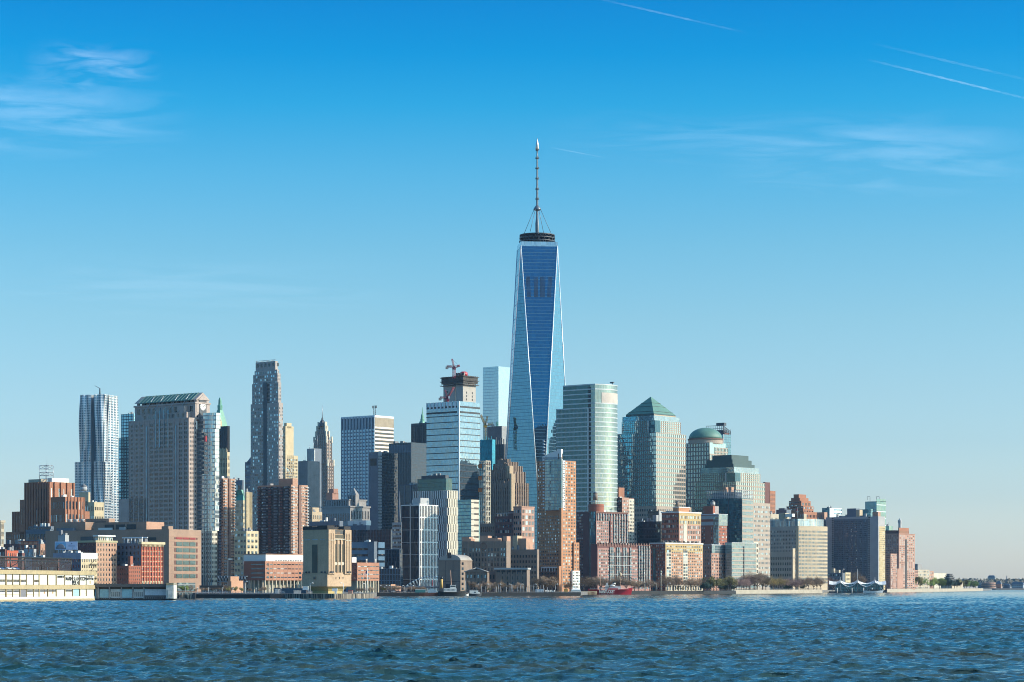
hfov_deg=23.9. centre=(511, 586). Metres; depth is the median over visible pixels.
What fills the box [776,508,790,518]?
grey gabled block
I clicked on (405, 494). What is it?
dark midrise
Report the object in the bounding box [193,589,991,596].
city ground
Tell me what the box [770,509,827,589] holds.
beige curved block
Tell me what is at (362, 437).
striped slab tower
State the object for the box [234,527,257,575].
cream loft
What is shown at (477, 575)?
gabled pavilion
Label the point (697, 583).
bare tree
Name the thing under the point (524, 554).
brick school wing
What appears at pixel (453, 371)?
tower crane
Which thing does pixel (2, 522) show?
edge tower
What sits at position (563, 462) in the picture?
windows
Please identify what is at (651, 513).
black glass block
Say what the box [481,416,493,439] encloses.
tower crane
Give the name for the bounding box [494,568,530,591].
flat roof pavilion
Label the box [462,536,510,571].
brick school
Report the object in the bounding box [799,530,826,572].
windows
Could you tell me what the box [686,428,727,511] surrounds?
dome roof tower
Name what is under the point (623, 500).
windows
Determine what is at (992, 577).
island hall
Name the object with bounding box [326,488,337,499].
pink rooftop block
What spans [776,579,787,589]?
budding tree
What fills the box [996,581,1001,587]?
island house
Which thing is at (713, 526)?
building
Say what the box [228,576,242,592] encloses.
brick box
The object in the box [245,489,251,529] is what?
cream pier tower
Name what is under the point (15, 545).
dim low block
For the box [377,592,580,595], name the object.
long pier
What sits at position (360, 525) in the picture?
white service block
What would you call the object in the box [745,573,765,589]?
bare tree
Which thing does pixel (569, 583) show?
bare tree
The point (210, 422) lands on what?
skyscraper
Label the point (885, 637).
river
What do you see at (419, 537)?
white grid tower
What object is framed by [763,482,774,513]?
brown brick slab
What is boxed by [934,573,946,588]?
white museum wing
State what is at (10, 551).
red house
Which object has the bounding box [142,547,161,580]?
windows
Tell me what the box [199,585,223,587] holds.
dark canopy
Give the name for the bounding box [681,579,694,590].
bare tree
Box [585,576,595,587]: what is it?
bare tree
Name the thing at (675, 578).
bare tree
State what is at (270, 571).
brick college
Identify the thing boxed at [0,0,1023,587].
sky
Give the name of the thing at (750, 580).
bare tree
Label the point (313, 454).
scaffolded block
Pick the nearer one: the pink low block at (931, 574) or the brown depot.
the brown depot
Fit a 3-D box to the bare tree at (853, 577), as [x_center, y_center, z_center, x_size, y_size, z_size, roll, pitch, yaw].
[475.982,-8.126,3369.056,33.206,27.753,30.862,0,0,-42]
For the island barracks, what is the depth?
6089.71 m
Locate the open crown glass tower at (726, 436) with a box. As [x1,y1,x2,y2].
[706,423,730,454]
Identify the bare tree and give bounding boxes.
[466,581,476,589]
[479,582,487,591]
[496,581,506,591]
[529,575,544,588]
[538,576,549,591]
[545,576,558,589]
[562,580,573,591]
[580,576,593,590]
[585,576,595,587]
[592,575,608,586]
[610,576,627,585]
[618,578,633,587]
[629,580,642,590]
[643,580,655,590]
[657,575,672,590]
[663,578,675,587]
[667,576,680,590]
[674,577,687,590]
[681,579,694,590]
[686,576,698,590]
[690,578,700,590]
[739,579,745,589]
[741,569,761,589]
[741,577,751,589]
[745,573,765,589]
[745,574,753,586]
[751,573,766,589]
[755,574,772,589]
[790,578,800,589]
[794,576,803,586]
[799,576,811,586]
[808,578,820,589]
[812,576,823,586]
[850,571,867,583]
[855,573,867,582]
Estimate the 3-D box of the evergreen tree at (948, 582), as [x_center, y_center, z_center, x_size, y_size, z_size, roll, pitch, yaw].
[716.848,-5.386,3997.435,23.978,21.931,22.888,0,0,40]
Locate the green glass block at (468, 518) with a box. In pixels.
[458,500,479,554]
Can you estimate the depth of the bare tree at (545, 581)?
2077.26 m
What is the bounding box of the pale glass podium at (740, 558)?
[725,542,756,590]
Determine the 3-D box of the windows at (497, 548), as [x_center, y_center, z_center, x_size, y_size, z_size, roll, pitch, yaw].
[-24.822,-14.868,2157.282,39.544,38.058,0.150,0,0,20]
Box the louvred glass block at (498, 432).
[487,426,506,444]
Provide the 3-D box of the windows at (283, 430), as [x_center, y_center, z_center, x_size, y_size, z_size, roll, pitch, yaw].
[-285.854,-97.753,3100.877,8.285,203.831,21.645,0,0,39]
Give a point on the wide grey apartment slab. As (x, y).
(856, 538)
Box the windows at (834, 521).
[834,521,884,587]
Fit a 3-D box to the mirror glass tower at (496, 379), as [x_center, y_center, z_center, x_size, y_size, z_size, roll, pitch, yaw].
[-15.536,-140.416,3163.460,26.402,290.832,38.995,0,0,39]
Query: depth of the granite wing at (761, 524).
2931.30 m
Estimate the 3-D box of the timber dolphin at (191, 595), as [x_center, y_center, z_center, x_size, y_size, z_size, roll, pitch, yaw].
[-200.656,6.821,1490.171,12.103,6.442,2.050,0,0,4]
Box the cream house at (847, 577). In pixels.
[845,572,849,582]
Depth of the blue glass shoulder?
3763.66 m
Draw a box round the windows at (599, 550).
[599,550,642,588]
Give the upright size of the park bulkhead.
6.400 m
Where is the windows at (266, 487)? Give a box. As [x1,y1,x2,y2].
[259,487,306,552]
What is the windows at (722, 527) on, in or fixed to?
in the building at (713, 526)
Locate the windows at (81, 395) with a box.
[79,395,90,450]
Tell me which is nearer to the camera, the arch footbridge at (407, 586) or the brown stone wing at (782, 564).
the arch footbridge at (407, 586)
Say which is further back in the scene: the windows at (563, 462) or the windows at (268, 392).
the windows at (268, 392)
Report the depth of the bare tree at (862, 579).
3377.20 m
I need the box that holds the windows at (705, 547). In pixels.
[705,547,722,588]
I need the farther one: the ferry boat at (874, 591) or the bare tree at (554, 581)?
the ferry boat at (874, 591)
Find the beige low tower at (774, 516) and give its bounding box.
[770,511,778,518]
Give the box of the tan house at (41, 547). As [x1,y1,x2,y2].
[36,535,44,554]
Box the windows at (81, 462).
[75,462,90,495]
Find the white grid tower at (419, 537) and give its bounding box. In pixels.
[401,498,437,591]
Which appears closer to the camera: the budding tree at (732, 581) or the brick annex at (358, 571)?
the brick annex at (358, 571)
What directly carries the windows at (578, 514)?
in the brown brick tower at (596, 523)
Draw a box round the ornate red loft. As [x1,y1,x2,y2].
[117,537,164,583]
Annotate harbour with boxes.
[955,590,1023,591]
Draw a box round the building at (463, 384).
[440,371,478,402]
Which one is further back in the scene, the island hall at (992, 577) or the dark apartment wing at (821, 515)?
the island hall at (992, 577)
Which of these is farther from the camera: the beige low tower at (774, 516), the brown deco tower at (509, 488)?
the beige low tower at (774, 516)
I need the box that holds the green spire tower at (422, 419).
[419,407,424,422]
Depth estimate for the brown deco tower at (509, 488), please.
2702.40 m
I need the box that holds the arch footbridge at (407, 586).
[403,576,437,590]
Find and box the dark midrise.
[398,482,416,521]
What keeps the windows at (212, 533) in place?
in the skyscraper at (210, 422)
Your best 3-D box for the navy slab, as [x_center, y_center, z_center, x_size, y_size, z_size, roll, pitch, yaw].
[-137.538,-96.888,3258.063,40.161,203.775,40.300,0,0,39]
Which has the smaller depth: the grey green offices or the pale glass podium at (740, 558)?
the grey green offices
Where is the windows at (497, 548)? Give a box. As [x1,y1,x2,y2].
[476,548,504,570]
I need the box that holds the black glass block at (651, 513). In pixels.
[648,510,662,520]
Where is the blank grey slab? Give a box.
[298,460,319,511]
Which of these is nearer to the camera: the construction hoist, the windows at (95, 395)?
the construction hoist
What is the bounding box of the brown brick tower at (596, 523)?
[576,491,627,590]
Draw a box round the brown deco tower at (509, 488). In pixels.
[491,459,528,522]
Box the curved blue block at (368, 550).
[346,538,384,591]
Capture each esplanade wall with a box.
[735,589,821,593]
[887,588,982,591]
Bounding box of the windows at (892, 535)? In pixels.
[885,535,913,587]
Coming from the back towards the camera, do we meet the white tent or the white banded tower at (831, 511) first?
the white banded tower at (831, 511)
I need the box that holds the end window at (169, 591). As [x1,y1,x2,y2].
[168,590,171,597]
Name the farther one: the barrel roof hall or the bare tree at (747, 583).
the bare tree at (747, 583)
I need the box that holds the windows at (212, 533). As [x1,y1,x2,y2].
[212,533,216,581]
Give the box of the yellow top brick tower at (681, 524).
[661,500,701,542]
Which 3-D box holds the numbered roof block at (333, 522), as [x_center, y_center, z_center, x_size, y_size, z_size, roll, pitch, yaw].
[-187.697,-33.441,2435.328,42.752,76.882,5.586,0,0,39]
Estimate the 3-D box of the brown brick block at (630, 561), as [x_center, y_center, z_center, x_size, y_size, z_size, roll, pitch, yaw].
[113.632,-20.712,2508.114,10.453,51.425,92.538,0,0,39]
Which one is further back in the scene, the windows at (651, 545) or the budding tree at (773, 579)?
the budding tree at (773, 579)
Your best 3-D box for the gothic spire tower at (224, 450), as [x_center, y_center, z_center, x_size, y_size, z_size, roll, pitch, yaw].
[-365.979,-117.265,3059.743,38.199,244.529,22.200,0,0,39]
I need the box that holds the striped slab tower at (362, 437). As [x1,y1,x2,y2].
[341,405,393,505]
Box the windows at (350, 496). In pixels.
[334,496,368,518]
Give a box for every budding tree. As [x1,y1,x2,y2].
[708,578,720,590]
[710,577,722,590]
[723,576,737,590]
[771,575,778,589]
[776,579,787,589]
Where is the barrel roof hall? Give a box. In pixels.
[438,552,472,591]
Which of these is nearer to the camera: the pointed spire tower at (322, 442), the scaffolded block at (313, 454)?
the scaffolded block at (313, 454)
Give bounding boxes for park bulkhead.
[631,590,735,593]
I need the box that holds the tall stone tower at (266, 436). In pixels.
[251,359,282,530]
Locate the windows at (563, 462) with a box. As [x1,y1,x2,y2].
[538,462,579,587]
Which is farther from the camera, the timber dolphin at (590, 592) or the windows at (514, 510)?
the windows at (514, 510)
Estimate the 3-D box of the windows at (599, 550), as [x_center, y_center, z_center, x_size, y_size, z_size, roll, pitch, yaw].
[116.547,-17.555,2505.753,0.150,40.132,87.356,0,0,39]
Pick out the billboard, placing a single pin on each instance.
(59, 546)
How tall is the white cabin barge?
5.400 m
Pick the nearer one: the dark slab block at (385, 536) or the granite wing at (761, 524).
the dark slab block at (385, 536)
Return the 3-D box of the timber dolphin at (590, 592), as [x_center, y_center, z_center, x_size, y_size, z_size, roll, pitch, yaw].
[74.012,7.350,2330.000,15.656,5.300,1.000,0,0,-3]
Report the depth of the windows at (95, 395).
3272.21 m
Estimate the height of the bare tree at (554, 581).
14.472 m
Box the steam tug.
[438,570,465,595]
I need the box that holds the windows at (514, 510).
[496,510,518,537]
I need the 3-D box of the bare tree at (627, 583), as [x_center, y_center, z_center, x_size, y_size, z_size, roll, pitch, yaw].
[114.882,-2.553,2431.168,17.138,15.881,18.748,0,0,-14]
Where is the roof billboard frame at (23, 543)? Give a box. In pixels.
[18,541,37,552]
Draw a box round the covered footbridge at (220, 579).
[217,576,247,592]
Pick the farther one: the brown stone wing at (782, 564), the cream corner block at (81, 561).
the brown stone wing at (782, 564)
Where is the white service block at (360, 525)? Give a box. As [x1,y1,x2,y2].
[347,520,370,529]
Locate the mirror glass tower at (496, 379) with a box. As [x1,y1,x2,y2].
[483,366,509,439]
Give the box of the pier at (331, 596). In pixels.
[199,593,373,598]
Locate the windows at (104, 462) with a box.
[104,462,111,517]
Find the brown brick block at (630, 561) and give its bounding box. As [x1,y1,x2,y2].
[591,542,650,590]
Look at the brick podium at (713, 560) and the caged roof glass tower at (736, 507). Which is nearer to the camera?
the brick podium at (713, 560)
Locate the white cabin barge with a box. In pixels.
[469,590,481,595]
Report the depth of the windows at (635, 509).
2860.35 m
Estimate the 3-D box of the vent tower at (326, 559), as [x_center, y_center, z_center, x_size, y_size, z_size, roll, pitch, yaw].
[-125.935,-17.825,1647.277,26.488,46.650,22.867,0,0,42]
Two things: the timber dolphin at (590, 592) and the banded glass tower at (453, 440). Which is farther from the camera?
the banded glass tower at (453, 440)
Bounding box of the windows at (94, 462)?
[94,462,103,500]
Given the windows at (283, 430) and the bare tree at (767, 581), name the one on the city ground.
the bare tree at (767, 581)
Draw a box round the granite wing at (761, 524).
[753,503,769,589]
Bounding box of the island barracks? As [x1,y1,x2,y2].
[1011,582,1023,587]
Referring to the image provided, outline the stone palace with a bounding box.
[321,488,370,525]
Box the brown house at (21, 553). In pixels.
[18,544,24,556]
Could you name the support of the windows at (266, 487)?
in the brick slab at (283, 514)
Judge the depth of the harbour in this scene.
3954.68 m
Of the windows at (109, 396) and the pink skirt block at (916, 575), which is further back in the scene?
the pink skirt block at (916, 575)
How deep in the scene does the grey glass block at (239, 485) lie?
2702.97 m
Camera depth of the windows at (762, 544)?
2933.19 m
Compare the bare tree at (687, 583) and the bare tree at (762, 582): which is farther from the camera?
the bare tree at (762, 582)
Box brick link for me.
[489,571,495,591]
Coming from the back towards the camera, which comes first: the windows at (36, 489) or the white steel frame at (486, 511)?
the white steel frame at (486, 511)
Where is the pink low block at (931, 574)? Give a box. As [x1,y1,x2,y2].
[929,571,933,588]
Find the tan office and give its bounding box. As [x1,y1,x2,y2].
[79,484,103,518]
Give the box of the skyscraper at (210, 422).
[197,413,219,591]
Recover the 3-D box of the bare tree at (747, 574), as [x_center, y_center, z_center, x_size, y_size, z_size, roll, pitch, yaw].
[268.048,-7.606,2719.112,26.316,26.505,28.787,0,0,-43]
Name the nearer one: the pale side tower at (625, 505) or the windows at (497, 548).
the windows at (497, 548)
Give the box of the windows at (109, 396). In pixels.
[107,396,118,520]
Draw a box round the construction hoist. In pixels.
[201,428,209,591]
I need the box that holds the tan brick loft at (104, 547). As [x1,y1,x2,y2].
[76,535,117,583]
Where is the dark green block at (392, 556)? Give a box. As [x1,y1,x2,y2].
[385,549,401,568]
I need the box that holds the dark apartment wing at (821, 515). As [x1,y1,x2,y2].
[817,512,826,526]
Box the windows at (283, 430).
[283,430,296,478]
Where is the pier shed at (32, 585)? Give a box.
[0,570,95,601]
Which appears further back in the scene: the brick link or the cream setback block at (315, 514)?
the cream setback block at (315, 514)
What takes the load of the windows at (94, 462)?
in the rippled steel tower at (96, 469)
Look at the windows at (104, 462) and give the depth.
3277.01 m
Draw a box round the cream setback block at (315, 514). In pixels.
[308,507,321,589]
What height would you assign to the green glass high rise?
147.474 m
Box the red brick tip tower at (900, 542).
[885,518,914,589]
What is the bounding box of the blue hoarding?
[274,588,305,592]
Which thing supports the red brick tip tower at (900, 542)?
on the city ground
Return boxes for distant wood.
[958,577,1023,586]
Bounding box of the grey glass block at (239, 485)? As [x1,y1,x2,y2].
[233,477,243,494]
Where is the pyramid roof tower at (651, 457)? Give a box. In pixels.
[617,397,690,544]
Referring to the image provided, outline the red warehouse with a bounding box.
[117,556,140,583]
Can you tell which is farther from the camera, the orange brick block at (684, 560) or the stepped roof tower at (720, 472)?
the stepped roof tower at (720, 472)
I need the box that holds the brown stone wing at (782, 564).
[770,548,795,589]
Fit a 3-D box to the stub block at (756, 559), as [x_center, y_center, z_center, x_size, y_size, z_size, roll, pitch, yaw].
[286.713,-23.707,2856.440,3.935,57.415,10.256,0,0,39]
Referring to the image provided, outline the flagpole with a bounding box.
[364,567,367,592]
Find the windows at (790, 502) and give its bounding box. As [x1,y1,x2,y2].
[787,502,812,517]
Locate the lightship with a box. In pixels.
[588,572,632,594]
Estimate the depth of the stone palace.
2792.22 m
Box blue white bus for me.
[415,589,424,592]
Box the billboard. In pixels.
[55,542,77,552]
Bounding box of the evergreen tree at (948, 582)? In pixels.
[944,578,952,585]
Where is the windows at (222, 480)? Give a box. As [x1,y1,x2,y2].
[218,480,234,590]
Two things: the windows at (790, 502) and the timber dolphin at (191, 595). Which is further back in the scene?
the windows at (790, 502)
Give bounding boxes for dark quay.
[181,594,283,597]
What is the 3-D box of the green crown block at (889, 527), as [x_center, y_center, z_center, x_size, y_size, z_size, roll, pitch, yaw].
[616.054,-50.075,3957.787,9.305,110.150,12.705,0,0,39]
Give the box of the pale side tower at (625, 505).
[617,487,633,542]
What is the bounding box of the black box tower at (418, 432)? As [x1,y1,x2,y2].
[411,422,425,442]
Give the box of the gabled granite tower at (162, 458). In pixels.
[119,392,210,529]
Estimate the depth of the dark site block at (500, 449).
2904.56 m
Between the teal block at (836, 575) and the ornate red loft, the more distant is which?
the teal block at (836, 575)
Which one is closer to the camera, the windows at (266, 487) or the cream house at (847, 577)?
the windows at (266, 487)
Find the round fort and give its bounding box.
[981,582,995,587]
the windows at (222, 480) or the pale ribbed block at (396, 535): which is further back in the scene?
the windows at (222, 480)
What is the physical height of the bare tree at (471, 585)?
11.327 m
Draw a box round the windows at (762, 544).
[754,506,769,586]
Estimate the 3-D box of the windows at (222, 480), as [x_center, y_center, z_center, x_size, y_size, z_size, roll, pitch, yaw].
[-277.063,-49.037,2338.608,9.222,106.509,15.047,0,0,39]
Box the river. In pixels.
[0,592,1023,681]
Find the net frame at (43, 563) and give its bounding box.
[0,556,71,570]
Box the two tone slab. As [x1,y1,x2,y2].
[369,448,397,529]
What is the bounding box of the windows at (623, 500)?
[617,500,633,542]
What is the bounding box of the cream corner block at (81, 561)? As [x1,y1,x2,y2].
[53,547,97,583]
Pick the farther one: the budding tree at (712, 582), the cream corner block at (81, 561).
the budding tree at (712, 582)
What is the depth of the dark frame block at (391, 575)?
2137.11 m
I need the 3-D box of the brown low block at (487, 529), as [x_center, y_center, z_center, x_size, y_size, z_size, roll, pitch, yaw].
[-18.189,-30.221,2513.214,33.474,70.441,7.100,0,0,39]
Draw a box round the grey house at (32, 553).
[24,545,35,556]
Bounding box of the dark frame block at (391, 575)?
[374,561,402,591]
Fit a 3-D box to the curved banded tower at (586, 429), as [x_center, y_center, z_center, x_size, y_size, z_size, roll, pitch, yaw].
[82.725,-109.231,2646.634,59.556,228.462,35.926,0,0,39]
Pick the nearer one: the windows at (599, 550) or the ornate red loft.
the ornate red loft
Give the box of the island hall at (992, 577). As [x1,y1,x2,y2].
[988,575,995,579]
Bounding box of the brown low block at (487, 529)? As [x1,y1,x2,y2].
[480,523,494,537]
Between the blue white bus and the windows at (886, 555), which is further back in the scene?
the windows at (886, 555)
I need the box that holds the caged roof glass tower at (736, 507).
[707,487,752,542]
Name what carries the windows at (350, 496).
in the stone palace
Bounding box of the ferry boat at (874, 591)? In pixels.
[863,589,882,592]
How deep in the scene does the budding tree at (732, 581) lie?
2617.25 m
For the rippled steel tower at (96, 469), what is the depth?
3280.45 m
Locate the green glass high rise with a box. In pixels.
[865,496,885,529]
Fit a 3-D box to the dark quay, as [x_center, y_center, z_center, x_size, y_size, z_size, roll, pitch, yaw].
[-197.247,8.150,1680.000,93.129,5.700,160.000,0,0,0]
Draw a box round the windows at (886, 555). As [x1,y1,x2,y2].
[886,555,888,588]
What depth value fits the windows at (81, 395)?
3281.01 m
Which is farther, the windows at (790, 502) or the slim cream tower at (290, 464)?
the windows at (790, 502)
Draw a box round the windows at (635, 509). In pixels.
[635,509,689,539]
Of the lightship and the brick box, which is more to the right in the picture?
the lightship
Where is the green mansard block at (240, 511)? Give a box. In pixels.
[235,490,244,530]
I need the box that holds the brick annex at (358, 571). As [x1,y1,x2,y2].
[348,557,378,592]
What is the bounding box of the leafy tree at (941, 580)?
[937,577,946,588]
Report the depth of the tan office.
2827.25 m
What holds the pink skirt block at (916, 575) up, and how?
on the city ground
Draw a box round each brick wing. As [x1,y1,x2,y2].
[50,492,89,530]
[539,566,561,591]
[885,554,902,589]
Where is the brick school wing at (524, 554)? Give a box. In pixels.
[511,536,538,591]
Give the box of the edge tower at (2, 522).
[0,520,5,546]
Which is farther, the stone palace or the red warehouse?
the stone palace
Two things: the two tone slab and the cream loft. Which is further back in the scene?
the two tone slab
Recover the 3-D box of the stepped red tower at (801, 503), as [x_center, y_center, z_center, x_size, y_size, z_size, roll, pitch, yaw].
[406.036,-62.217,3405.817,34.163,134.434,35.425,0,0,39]
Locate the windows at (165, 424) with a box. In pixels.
[131,415,197,528]
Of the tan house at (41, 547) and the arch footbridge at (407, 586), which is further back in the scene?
the arch footbridge at (407, 586)
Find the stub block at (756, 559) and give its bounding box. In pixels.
[753,542,757,588]
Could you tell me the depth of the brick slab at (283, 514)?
2300.51 m
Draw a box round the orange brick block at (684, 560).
[649,540,702,590]
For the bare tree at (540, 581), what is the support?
on the long pier at (501, 594)
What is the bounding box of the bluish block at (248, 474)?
[245,457,250,491]
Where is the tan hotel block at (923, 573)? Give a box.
[915,564,928,588]
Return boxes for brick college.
[242,554,307,592]
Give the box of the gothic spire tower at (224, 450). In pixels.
[216,398,229,477]
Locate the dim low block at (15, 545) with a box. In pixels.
[4,539,24,550]
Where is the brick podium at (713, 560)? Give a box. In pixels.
[703,544,724,590]
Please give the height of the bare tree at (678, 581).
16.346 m
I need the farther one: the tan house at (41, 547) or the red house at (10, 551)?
the tan house at (41, 547)
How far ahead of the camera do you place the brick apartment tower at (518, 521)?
2449.77 m
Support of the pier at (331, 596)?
on the harbour
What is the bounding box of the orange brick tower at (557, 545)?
[537,440,579,591]
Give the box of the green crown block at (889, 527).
[886,524,892,529]
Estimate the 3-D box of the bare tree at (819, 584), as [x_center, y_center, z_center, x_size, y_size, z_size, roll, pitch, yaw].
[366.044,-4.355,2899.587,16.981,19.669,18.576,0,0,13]
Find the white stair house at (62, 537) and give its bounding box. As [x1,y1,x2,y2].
[58,530,68,552]
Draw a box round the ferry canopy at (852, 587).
[829,569,885,592]
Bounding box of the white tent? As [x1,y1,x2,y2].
[571,587,580,591]
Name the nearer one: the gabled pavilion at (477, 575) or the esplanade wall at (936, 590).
the gabled pavilion at (477, 575)
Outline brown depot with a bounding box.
[46,518,200,591]
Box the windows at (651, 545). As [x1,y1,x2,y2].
[651,545,701,588]
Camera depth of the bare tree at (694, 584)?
2549.13 m
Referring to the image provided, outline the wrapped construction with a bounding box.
[480,436,494,523]
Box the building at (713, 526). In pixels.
[701,500,727,544]
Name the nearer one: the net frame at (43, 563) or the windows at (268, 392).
the net frame at (43, 563)
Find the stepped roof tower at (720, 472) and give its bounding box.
[695,455,764,513]
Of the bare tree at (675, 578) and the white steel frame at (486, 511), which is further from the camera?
the white steel frame at (486, 511)
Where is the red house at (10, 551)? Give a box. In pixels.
[6,546,17,555]
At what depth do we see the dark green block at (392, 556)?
2184.94 m
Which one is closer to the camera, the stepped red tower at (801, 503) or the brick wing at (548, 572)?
the brick wing at (548, 572)
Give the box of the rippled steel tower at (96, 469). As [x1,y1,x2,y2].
[75,386,118,521]
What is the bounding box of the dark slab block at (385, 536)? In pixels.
[344,529,391,590]
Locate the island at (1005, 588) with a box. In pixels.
[983,588,1023,589]
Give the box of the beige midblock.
[240,560,251,591]
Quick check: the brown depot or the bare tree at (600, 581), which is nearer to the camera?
the brown depot
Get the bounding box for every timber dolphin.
[177,592,195,598]
[581,591,596,594]
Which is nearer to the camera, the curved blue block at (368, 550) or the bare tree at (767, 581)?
the curved blue block at (368, 550)
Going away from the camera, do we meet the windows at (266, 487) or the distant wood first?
the windows at (266, 487)
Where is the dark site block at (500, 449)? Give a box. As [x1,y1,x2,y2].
[495,437,505,463]
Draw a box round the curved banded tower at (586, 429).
[556,382,617,542]
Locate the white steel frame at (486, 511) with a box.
[478,460,490,523]
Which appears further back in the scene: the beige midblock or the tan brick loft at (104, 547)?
the beige midblock
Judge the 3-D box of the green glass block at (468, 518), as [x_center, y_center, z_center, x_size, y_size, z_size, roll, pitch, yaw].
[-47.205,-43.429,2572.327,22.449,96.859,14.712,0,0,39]
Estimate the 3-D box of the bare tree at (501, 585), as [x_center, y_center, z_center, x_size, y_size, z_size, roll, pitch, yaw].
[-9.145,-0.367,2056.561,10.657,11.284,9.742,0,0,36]
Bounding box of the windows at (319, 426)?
[315,426,332,505]
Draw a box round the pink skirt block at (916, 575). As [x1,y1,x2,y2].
[915,570,917,588]
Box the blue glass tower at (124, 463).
[119,412,134,498]
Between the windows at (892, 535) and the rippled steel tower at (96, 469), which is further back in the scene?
the windows at (892, 535)
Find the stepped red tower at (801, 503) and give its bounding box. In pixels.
[786,494,816,518]
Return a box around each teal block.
[637,515,661,544]
[828,568,844,589]
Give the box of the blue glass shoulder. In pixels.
[860,509,872,516]
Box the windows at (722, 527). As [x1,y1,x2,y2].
[719,527,726,543]
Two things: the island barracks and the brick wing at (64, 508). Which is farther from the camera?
the island barracks
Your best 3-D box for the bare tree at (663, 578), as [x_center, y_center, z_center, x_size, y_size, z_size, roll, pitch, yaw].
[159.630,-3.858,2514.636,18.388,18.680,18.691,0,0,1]
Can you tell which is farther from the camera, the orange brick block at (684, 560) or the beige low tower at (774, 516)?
the beige low tower at (774, 516)
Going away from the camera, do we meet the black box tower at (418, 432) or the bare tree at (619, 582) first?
the bare tree at (619, 582)
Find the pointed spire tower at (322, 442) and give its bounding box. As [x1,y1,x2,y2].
[313,409,334,511]
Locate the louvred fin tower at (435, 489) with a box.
[412,472,457,559]
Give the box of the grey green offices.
[26,523,53,556]
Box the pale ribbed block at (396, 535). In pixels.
[392,491,401,548]
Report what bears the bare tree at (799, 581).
on the city ground
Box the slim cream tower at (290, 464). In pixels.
[283,423,297,478]
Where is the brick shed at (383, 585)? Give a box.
[376,584,394,591]
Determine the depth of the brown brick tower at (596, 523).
2531.06 m
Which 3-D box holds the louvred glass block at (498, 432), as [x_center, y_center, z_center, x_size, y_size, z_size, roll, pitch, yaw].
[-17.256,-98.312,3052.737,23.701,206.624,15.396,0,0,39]
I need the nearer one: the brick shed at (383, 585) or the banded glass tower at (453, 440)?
the brick shed at (383, 585)
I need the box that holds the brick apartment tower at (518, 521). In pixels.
[495,504,534,548]
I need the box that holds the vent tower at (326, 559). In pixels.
[302,525,350,593]
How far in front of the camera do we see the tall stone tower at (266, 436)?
2974.96 m
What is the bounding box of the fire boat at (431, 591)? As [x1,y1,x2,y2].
[420,581,437,595]
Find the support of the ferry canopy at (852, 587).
on the river
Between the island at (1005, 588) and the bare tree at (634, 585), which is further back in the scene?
the island at (1005, 588)
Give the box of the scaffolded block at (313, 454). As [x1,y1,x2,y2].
[307,441,320,511]
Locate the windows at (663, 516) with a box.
[662,515,699,542]
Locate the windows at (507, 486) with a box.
[498,486,522,514]
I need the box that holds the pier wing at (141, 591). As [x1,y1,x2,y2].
[94,582,185,599]
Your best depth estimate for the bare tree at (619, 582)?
2429.66 m
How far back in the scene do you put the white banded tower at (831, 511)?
3728.50 m
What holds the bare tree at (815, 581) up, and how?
on the city ground
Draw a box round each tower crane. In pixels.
[439,387,453,401]
[446,359,459,378]
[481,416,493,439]
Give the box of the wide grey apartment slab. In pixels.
[826,508,884,589]
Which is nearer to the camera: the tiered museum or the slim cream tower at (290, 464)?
the slim cream tower at (290, 464)
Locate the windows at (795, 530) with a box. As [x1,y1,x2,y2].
[771,530,795,575]
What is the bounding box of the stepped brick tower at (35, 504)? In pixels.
[6,465,74,543]
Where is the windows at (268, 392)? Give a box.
[251,371,282,530]
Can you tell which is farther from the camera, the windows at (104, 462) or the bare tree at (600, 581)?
the windows at (104, 462)
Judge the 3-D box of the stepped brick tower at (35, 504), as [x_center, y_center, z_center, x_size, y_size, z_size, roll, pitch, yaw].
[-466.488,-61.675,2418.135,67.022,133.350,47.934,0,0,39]
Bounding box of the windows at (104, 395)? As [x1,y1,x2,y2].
[104,395,107,433]
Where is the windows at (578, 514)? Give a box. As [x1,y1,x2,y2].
[578,514,620,588]
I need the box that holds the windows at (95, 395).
[94,395,103,448]
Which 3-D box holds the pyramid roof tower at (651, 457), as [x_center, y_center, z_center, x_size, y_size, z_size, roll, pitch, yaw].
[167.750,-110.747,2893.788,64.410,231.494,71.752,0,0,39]
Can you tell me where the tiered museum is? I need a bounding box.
[941,574,962,588]
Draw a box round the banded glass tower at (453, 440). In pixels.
[426,401,479,499]
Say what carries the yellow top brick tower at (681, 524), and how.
on the city ground
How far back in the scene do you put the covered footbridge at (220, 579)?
1915.88 m
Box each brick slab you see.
[217,476,235,591]
[257,478,308,590]
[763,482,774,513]
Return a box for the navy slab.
[389,441,425,484]
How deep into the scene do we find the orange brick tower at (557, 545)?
2233.35 m
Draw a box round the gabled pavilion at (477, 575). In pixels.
[464,568,488,591]
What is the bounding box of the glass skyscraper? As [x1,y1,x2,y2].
[505,138,565,548]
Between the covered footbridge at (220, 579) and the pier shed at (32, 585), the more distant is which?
the covered footbridge at (220, 579)
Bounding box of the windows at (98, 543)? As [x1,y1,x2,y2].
[98,543,115,583]
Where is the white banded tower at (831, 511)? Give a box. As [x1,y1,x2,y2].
[822,506,841,516]
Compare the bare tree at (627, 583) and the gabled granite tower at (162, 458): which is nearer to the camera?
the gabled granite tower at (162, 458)
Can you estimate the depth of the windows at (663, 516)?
2631.22 m
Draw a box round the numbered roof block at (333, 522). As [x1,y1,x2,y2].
[309,517,342,590]
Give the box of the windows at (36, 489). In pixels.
[7,489,44,543]

